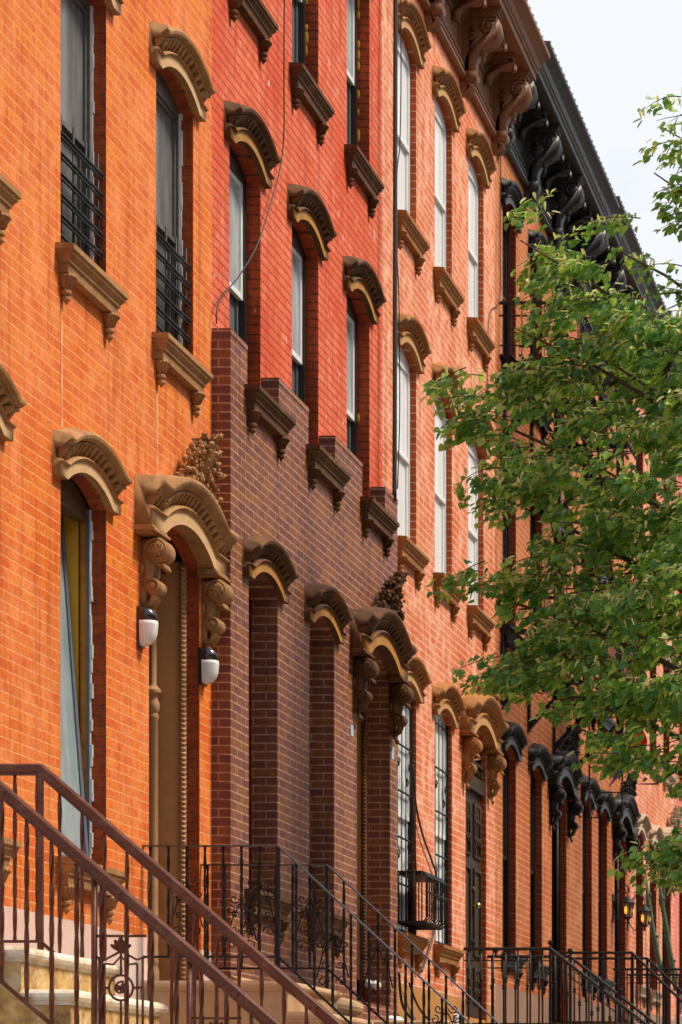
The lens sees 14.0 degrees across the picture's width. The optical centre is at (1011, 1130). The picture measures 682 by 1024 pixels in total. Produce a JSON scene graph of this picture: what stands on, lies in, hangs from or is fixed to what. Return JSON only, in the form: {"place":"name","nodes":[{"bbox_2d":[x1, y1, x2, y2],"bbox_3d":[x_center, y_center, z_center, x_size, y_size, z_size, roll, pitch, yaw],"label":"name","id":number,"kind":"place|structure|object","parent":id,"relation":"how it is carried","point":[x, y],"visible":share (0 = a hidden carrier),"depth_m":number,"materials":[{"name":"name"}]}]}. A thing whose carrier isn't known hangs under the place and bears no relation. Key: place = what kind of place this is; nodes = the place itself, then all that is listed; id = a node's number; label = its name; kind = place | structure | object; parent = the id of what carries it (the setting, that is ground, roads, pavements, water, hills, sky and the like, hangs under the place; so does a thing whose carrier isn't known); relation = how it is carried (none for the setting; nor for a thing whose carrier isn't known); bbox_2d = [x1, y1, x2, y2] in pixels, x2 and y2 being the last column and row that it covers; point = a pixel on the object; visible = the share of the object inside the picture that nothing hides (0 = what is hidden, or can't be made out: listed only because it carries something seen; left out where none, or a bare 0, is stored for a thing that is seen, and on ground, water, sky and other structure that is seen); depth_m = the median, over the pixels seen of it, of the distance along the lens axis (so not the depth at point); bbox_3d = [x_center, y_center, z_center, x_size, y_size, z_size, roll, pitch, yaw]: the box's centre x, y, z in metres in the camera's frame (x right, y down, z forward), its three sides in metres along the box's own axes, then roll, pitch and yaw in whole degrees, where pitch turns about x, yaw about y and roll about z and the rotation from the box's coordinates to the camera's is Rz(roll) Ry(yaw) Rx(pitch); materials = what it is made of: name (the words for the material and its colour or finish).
{"place":"outdoors","nodes":[
{"label":"outdoors","id":0,"kind":"place"},
{"bbox_2d":[527,0,681,317],"label":"sky","id":1,"kind":"structure","parent":0,"point":[612,55],"materials":[{"name":"white"}]},
{"bbox_2d":[573,196,668,1020],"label":"row house","id":2,"kind":"structure","parent":0,"point":[600,845],"depth_m":38.15,"materials":[{"name":"orange brick"}]},
{"bbox_2d":[582,802,585,971],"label":"window","id":3,"kind":"structure","parent":2,"relation":"in","point":[584,810],"depth_m":37.32,"materials":[{"name":"black glass"}]},
{"bbox_2d":[598,814,600,975],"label":"window","id":4,"kind":"structure","parent":2,"relation":"in","point":[599,819],"depth_m":38.73,"materials":[{"name":"black paint"}]},
{"bbox_2d":[615,827,618,1020],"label":"doorway","id":5,"kind":"structure","parent":2,"relation":"in","point":[616,865],"depth_m":40.55,"materials":[{"name":"black paint"}]},
{"bbox_2d":[616,427,618,517],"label":"window","id":6,"kind":"structure","parent":2,"relation":"in","point":[617,462],"depth_m":40.43,"materials":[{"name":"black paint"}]},
{"bbox_2d":[597,724,646,787],"bbox_3d":[-5.625,-5.551,37.800,0.765,1.212,0.100,0,0,0],"label":"rainbow flag","id":7,"kind":"object","parent":2,"relation":"attached to","point":[643,741],"visible":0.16,"depth_m":37.80,"materials":[{"name":"fabric"}]},
{"bbox_2d":[612,885,634,923],"bbox_3d":[-5.833,-3.405,39.300,0.355,0.590,0.230,0,0,0],"label":"wall lantern","id":8,"kind":"object","parent":2,"relation":"attached to","point":[627,903],"depth_m":39.26,"materials":[{"name":"black metal"}]},
{"bbox_2d":[627,894,651,930],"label":"wall lantern","id":9,"kind":"object","parent":2,"relation":"attached to","point":[644,911],"depth_m":40.76,"materials":[{"name":"black metal"}]},
{"bbox_2d":[630,310,681,1023],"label":"row house","id":10,"kind":"structure","parent":0,"point":[659,813],"depth_m":43.92,"materials":[{"name":"orange brick"}]},
{"bbox_2d":[636,837,637,967],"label":"window","id":11,"kind":"structure","parent":10,"relation":"in","point":[636,837],"depth_m":42.52,"materials":[{"name":"black paint"}]},
{"bbox_2d":[650,847,650,973],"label":"window","id":12,"kind":"structure","parent":10,"relation":"in","point":[650,847],"depth_m":44.12,"materials":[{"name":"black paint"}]},
{"bbox_2d":[646,876,663,971],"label":"leaning pole","id":13,"kind":"object","parent":10,"relation":"attached to","point":[654,936],"visible":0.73,"depth_m":42.86,"materials":[{"name":"green metal"}]},
{"bbox_2d":[662,887,664,1023],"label":"doorway","id":14,"kind":"structure","parent":10,"relation":"in","point":[663,937],"depth_m":45.94,"materials":[{"name":"black paint"}]},
{"bbox_2d":[663,666,664,769],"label":"window","id":15,"kind":"structure","parent":10,"relation":"in","point":[663,666],"depth_m":45.82,"materials":[{"name":"black paint"}]},
{"bbox_2d":[659,877,675,990],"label":"leaning pole","id":16,"kind":"object","parent":10,"relation":"attached to","point":[672,960],"visible":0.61,"depth_m":44.46,"materials":[{"name":"green metal"}]},
{"bbox_2d":[674,470,681,1023],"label":"row house","id":17,"kind":"structure","parent":0,"point":[678,926],"depth_m":47.09,"materials":[{"name":"red brick"}]},
{"bbox_2d":[679,894,679,994],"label":"window","id":18,"kind":"structure","parent":17,"relation":"in","point":[679,894],"depth_m":47.97,"materials":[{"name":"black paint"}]},
{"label":"pavement","id":19,"kind":"structure","parent":0,"visible":0},
{"bbox_2d":[0,946,167,1023],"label":"stoop","id":20,"kind":"object","parent":19,"relation":"on","point":[14,1009],"visible":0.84,"depth_m":12.53,"materials":[{"name":"yellow stone"}]},
{"bbox_2d":[0,780,281,1023],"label":"stoop railing","id":21,"kind":"object","parent":20,"relation":"on","point":[140,910],"visible":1,"depth_m":12.34,"materials":[{"name":"red metal"}]},
{"bbox_2d":[0,764,342,1023],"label":"stoop railing","id":22,"kind":"object","parent":20,"relation":"on","point":[42,773],"visible":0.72,"depth_m":13.74,"materials":[{"name":"red metal"}]},
{"bbox_2d":[0,0,238,999],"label":"row house","id":23,"kind":"structure","parent":19,"relation":"on","point":[112,516],"depth_m":17.34,"materials":[{"name":"orange brick"}]},
{"bbox_2d":[61,478,93,858],"bbox_3d":[-6.340,-2.969,16.900,0.521,2.549,0.870,0,0,0],"label":"window","id":24,"kind":"structure","parent":23,"relation":"in","point":[77,533],"depth_m":17.28,"materials":[{"name":"grey glass"}]},
{"bbox_2d":[61,0,94,260],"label":"window","id":25,"kind":"structure","parent":23,"relation":"in","point":[77,25],"depth_m":17.20,"materials":[{"name":"grey glass"}]},
{"bbox_2d":[136,606,157,648],"bbox_3d":[-5.939,-3.462,17.980,0.131,0.275,0.132,0,0,0],"label":"wall lamp","id":26,"kind":"object","parent":23,"relation":"attached to","point":[146,627],"visible":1,"depth_m":17.93,"materials":[{"name":"white glass"}]},
{"bbox_2d":[149,562,186,979],"bbox_3d":[-6.353,-2.745,18.745,0.534,3.410,1.180,0,0,0],"label":"doorway","id":27,"kind":"structure","parent":23,"relation":"in","point":[167,655],"depth_m":19.29,"materials":[{"name":"green paint"}]},
{"bbox_2d":[156,70,182,345],"bbox_3d":[-6.137,-6.572,18.740,0.125,2.044,0.850,0,0,0],"label":"window","id":28,"kind":"structure","parent":23,"relation":"in","point":[169,134],"depth_m":19.03,"materials":[{"name":"grey glass"}]},
{"bbox_2d":[198,647,218,686],"bbox_3d":[-5.939,-3.438,19.360,0.131,0.275,0.132,0,0,0],"label":"wall lamp","id":29,"kind":"object","parent":23,"relation":"attached to","point":[208,666],"visible":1,"depth_m":19.30,"materials":[{"name":"white glass"}]},
{"bbox_2d":[140,980,373,1023],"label":"stoop","id":30,"kind":"object","parent":19,"relation":"on","point":[272,1005],"visible":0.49,"depth_m":18.02,"materials":[{"name":"beige stone"}]},
{"bbox_2d":[142,845,471,1023],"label":"stoop railing","id":31,"kind":"object","parent":30,"relation":"on","point":[279,959],"visible":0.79,"depth_m":18.04,"materials":[{"name":"black metal"}]},
{"bbox_2d":[200,864,499,1023],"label":"stoop railing","id":32,"kind":"object","parent":30,"relation":"on","point":[309,903],"visible":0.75,"depth_m":19.33,"materials":[{"name":"black metal"}]},
{"bbox_2d":[212,0,416,1019],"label":"row house","id":33,"kind":"structure","parent":19,"relation":"on","point":[314,648],"depth_m":21.93,"materials":[{"name":"red brick"}]},
{"bbox_2d":[229,146,246,343],"bbox_3d":[-6.158,-6.697,20.460,0.104,2.044,0.850,0,0,0],"label":"window","id":34,"kind":"structure","parent":33,"relation":"in","point":[237,181],"depth_m":20.76,"materials":[{"name":"white glass"}]},
{"bbox_2d":[216,0,284,323],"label":"cable","id":35,"kind":"object","parent":33,"relation":"attached to","point":[280,163],"visible":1,"depth_m":21.32,"materials":[{"name":"black rubber"}]},
{"bbox_2d":[292,225,305,404],"bbox_3d":[-6.148,-6.697,22.200,0.125,2.044,0.850,0,0,0],"label":"window","id":36,"kind":"structure","parent":33,"relation":"in","point":[298,254],"depth_m":22.53,"materials":[{"name":"white glass"}]},
{"bbox_2d":[292,0,307,66],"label":"window","id":37,"kind":"structure","parent":33,"relation":"in","point":[299,26],"depth_m":22.57,"materials":[{"name":"glass"}]},
{"bbox_2d":[350,724,352,736],"bbox_3d":[-5.856,-3.552,23.195,0.007,0.100,0.085,0,0,0],"label":"sticker","id":38,"kind":"object","parent":33,"relation":"attached to","point":[351,729],"visible":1,"depth_m":23.17,"materials":[{"name":"white paper"}]},
{"bbox_2d":[347,294,359,457],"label":"window","id":39,"kind":"structure","parent":33,"relation":"in","point":[353,417],"depth_m":24.33,"materials":[{"name":"white glass"}]},
{"bbox_2d":[347,0,359,144],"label":"window","id":40,"kind":"structure","parent":33,"relation":"in","point":[353,14],"depth_m":24.37,"materials":[{"name":"white glass"}]},
{"bbox_2d":[357,709,380,989],"bbox_3d":[-6.154,-2.870,24.000,0.452,3.410,1.280,0,0,0],"label":"doorway","id":41,"kind":"structure","parent":33,"relation":"in","point":[361,726],"depth_m":24.57,"materials":[{"name":"green paint"}]},
{"bbox_2d":[391,747,393,759],"bbox_3d":[-5.856,-3.566,24.720,0.007,0.110,0.090,0,0,0],"label":"sticker","id":42,"kind":"object","parent":33,"relation":"attached to","point":[392,753],"visible":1,"depth_m":24.70,"materials":[{"name":"white paper"}]},
{"bbox_2d":[392,0,397,501],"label":"drainpipe","id":43,"kind":"object","parent":33,"relation":"attached to","point":[395,139],"visible":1,"depth_m":24.78,"materials":[{"name":"black metal"}]},
{"bbox_2d":[370,1020,461,1023],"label":"stoop","id":44,"kind":"object","parent":19,"relation":"on","point":[398,1022],"visible":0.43,"depth_m":23.28,"materials":[{"name":"beige stone"}]},
{"bbox_2d":[389,1015,403,1019],"bbox_3d":[-5.785,-1.028,24.498,0.170,0.099,0.204,0,0,0],"label":"plastic bag","id":45,"kind":"object","parent":44,"relation":"on","point":[397,1017],"visible":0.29,"depth_m":24.44,"materials":[{"name":"white plastic"}]},
{"bbox_2d":[382,0,549,1022],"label":"row house","id":46,"kind":"structure","parent":19,"relation":"on","point":[470,69],"depth_m":27.85,"materials":[{"name":"orange brick"}]},
{"bbox_2d":[397,0,401,488],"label":"cable","id":47,"kind":"object","parent":46,"relation":"attached to","point":[397,253],"visible":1,"depth_m":25.11,"materials":[{"name":"black metal"}]},
{"bbox_2d":[398,706,408,931],"bbox_3d":[-6.110,-3.189,25.920,0.104,2.559,0.850,0,0,0],"label":"window","id":48,"kind":"structure","parent":46,"relation":"in","point":[407,711],"depth_m":26.16,"materials":[{"name":"white glass"}]},
{"bbox_2d":[397,346,409,538],"bbox_3d":[-6.110,-6.787,25.920,0.104,2.044,0.850,0,0,0],"label":"window","id":49,"kind":"structure","parent":46,"relation":"in","point":[403,491],"depth_m":26.15,"materials":[{"name":"white paint"}]},
{"bbox_2d":[397,31,409,213],"bbox_3d":[-6.110,-9.917,25.920,0.104,1.964,0.850,0,0,0],"label":"window","id":50,"kind":"structure","parent":46,"relation":"in","point":[403,181],"depth_m":26.16,"materials":[{"name":"white glass"}]},
{"bbox_2d":[398,972,414,1019],"bbox_3d":[-5.950,-1.292,25.953,0.028,0.500,1.172,0,0,0],"label":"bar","id":51,"kind":"object","parent":46,"relation":"attached to","point":[400,992],"visible":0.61,"depth_m":25.43,"materials":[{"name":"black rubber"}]},
{"bbox_2d":[409,703,416,869],"bbox_3d":[-5.970,-3.414,26.069,0.016,1.736,0.303,0,0,0],"label":"cable","id":52,"kind":"object","parent":46,"relation":"attached to","point":[412,786],"visible":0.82,"depth_m":26.00,"materials":[{"name":"black rubber"}]},
{"bbox_2d":[408,982,431,1019],"bbox_3d":[-5.940,-1.288,26.643,0.024,0.352,1.753,0,0,0],"label":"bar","id":53,"kind":"object","parent":46,"relation":"attached to","point":[415,1000],"visible":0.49,"depth_m":26.05,"materials":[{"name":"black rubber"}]},
{"bbox_2d":[398,870,446,929],"bbox_3d":[-5.855,-2.280,25.931,0.330,0.519,0.876,0,0,0],"label":"window cage","id":54,"kind":"object","parent":46,"relation":"attached to","point":[435,892],"depth_m":25.78,"materials":[{"name":"black metal"}]},
{"bbox_2d":[412,764,436,972],"bbox_3d":[-5.970,-2.623,26.589,0.019,2.057,1.110,0,0,0],"label":"cable","id":55,"kind":"object","parent":46,"relation":"attached to","point":[434,868],"visible":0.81,"depth_m":26.50,"materials":[{"name":"black rubber"}]},
{"bbox_2d":[435,713,445,943],"bbox_3d":[-6.110,-3.189,27.600,0.104,2.559,0.850,0,0,0],"label":"window","id":56,"kind":"structure","parent":46,"relation":"in","point":[439,717],"depth_m":27.84,"materials":[{"name":"white glass"}]},
{"bbox_2d":[435,396,445,573],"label":"window","id":57,"kind":"structure","parent":46,"relation":"in","point":[440,457],"depth_m":27.84,"materials":[{"name":"white glass"}]},
{"bbox_2d":[435,98,445,268],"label":"window","id":58,"kind":"structure","parent":46,"relation":"in","point":[440,127],"depth_m":27.80,"materials":[{"name":"white paint"}]},
{"bbox_2d":[452,1014,458,1021],"bbox_3d":[-5.376,-0.510,25.300,0.076,1.242,0.072,0,0,0],"label":"pipe","id":59,"kind":"object","parent":46,"relation":"attached to","point":[456,1019],"visible":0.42,"depth_m":25.27,"materials":[{"name":"white plastic"}]},
{"bbox_2d":[468,437,477,604],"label":"window","id":60,"kind":"structure","parent":46,"relation":"in","point":[472,452],"depth_m":29.49,"materials":[{"name":"white glass"}]},
{"bbox_2d":[468,157,477,317],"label":"window","id":61,"kind":"structure","parent":46,"relation":"in","point":[472,179],"depth_m":29.49,"materials":[{"name":"white glass"}]},
{"bbox_2d":[466,788,481,1018],"bbox_3d":[-6.037,-2.540,29.280,0.155,2.530,1.110,0,0,0],"label":"door","id":62,"kind":"structure","parent":46,"relation":"in","point":[473,807],"depth_m":29.37,"materials":[{"name":"black wood"}]},
{"bbox_2d":[487,156,500,413],"bbox_3d":[-5.985,-9.816,30.220,0.010,3.796,0.811,0,0,0],"label":"cable","id":63,"kind":"object","parent":46,"relation":"attached to","point":[500,257],"visible":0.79,"depth_m":30.59,"materials":[{"name":"black metal"}]},
{"bbox_2d":[420,88,681,896],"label":"street tree","id":64,"kind":"object","parent":19,"relation":"on","point":[604,539],"visible":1,"depth_m":21.85,"materials":[{"name":"green plant"}]},
{"bbox_2d":[495,41,619,1022],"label":"row house","id":65,"kind":"structure","parent":19,"relation":"on","point":[550,147],"depth_m":32.39,"materials":[{"name":"orange brick"}]},
{"bbox_2d":[503,751,508,952],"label":"window","id":66,"kind":"structure","parent":65,"relation":"in","point":[506,772],"depth_m":31.59,"materials":[{"name":"black glass"}]},
{"bbox_2d":[503,470,508,624],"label":"window","id":67,"kind":"structure","parent":65,"relation":"in","point":[506,531],"depth_m":31.57,"materials":[{"name":"black paint"}]},
{"bbox_2d":[503,210,508,354],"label":"window","id":68,"kind":"structure","parent":65,"relation":"in","point":[505,233],"depth_m":31.59,"materials":[{"name":"black glass"}]},
{"bbox_2d":[530,771,534,962],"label":"window","id":69,"kind":"structure","parent":65,"relation":"in","point":[532,779],"depth_m":33.35,"materials":[{"name":"black glass"}]},
{"bbox_2d":[530,506,534,635],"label":"window","id":70,"kind":"structure","parent":65,"relation":"in","point":[532,517],"depth_m":33.31,"materials":[{"name":"black paint"}]},
{"bbox_2d":[530,259,534,394],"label":"window","id":71,"kind":"structure","parent":65,"relation":"in","point":[533,299],"depth_m":33.35,"materials":[{"name":"black paint"}]},
{"bbox_2d":[552,803,558,1020],"bbox_3d":[-6.270,-3.065,34.660,0.360,3.310,1.150,0,0,0],"label":"doorway","id":72,"kind":"structure","parent":65,"relation":"in","point":[555,834],"depth_m":35.16,"materials":[{"name":"black paint"}]},
{"bbox_2d":[554,537,557,669],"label":"window","id":73,"kind":"structure","parent":65,"relation":"in","point":[555,541],"depth_m":34.98,"materials":[{"name":"black paint"}]},
{"bbox_2d":[554,323,557,432],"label":"window","id":74,"kind":"structure","parent":65,"relation":"in","point":[555,429],"depth_m":35.03,"materials":[{"name":"black paint"}]},
{"bbox_2d":[499,301,645,818],"bbox_3d":[-5.530,-7.029,33.517,0.940,5.378,5.827,0,0,0],"label":"fire escape","id":75,"kind":"object","parent":65,"relation":"attached to","point":[531,724],"visible":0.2,"depth_m":32.62,"materials":[{"name":"black metal"}]},
{"bbox_2d":[552,1022,638,1023],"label":"stoop","id":76,"kind":"object","parent":19,"relation":"on","point":[596,1023],"visible":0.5,"depth_m":33.95,"materials":[{"name":"brown stone"}]},
{"bbox_2d":[552,951,681,1023],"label":"stoop railing","id":77,"kind":"object","parent":76,"relation":"on","point":[633,954],"visible":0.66,"depth_m":33.94,"materials":[{"name":"black metal"}]},
{"bbox_2d":[568,957,681,1023],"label":"stoop railing","id":78,"kind":"object","parent":76,"relation":"on","point":[647,959],"visible":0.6,"depth_m":35.37,"materials":[{"name":"black metal"}]},
{"bbox_3d":[-3.896,0.175,29.275,4.200,2.650,1.418,0,0,0],"label":"stoop","id":79,"kind":"object","parent":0,"visible":0},
{"bbox_2d":[463,940,647,1023],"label":"stoop railing","id":80,"kind":"object","parent":79,"relation":"on","point":[581,973],"visible":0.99,"depth_m":28.61,"materials":[{"name":"black metal"}]},
{"bbox_2d":[487,948,656,1023],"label":"stoop railing","id":81,"kind":"object","parent":79,"relation":"on","point":[610,988],"visible":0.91,"depth_m":29.89,"materials":[{"name":"black metal"}]},
{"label":"stoop","id":82,"kind":"object","parent":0,"visible":0},
{"bbox_2d":[613,968,681,1023],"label":"stoop railing","id":83,"kind":"object","parent":82,"relation":"on","point":[637,969],"visible":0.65,"depth_m":39.35,"materials":[{"name":"black metal"}]},
{"bbox_2d":[628,974,681,1023],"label":"stoop railing","id":84,"kind":"object","parent":82,"relation":"on","point":[650,975],"visible":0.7,"depth_m":40.75,"materials":[{"name":"black metal"}]}
]}

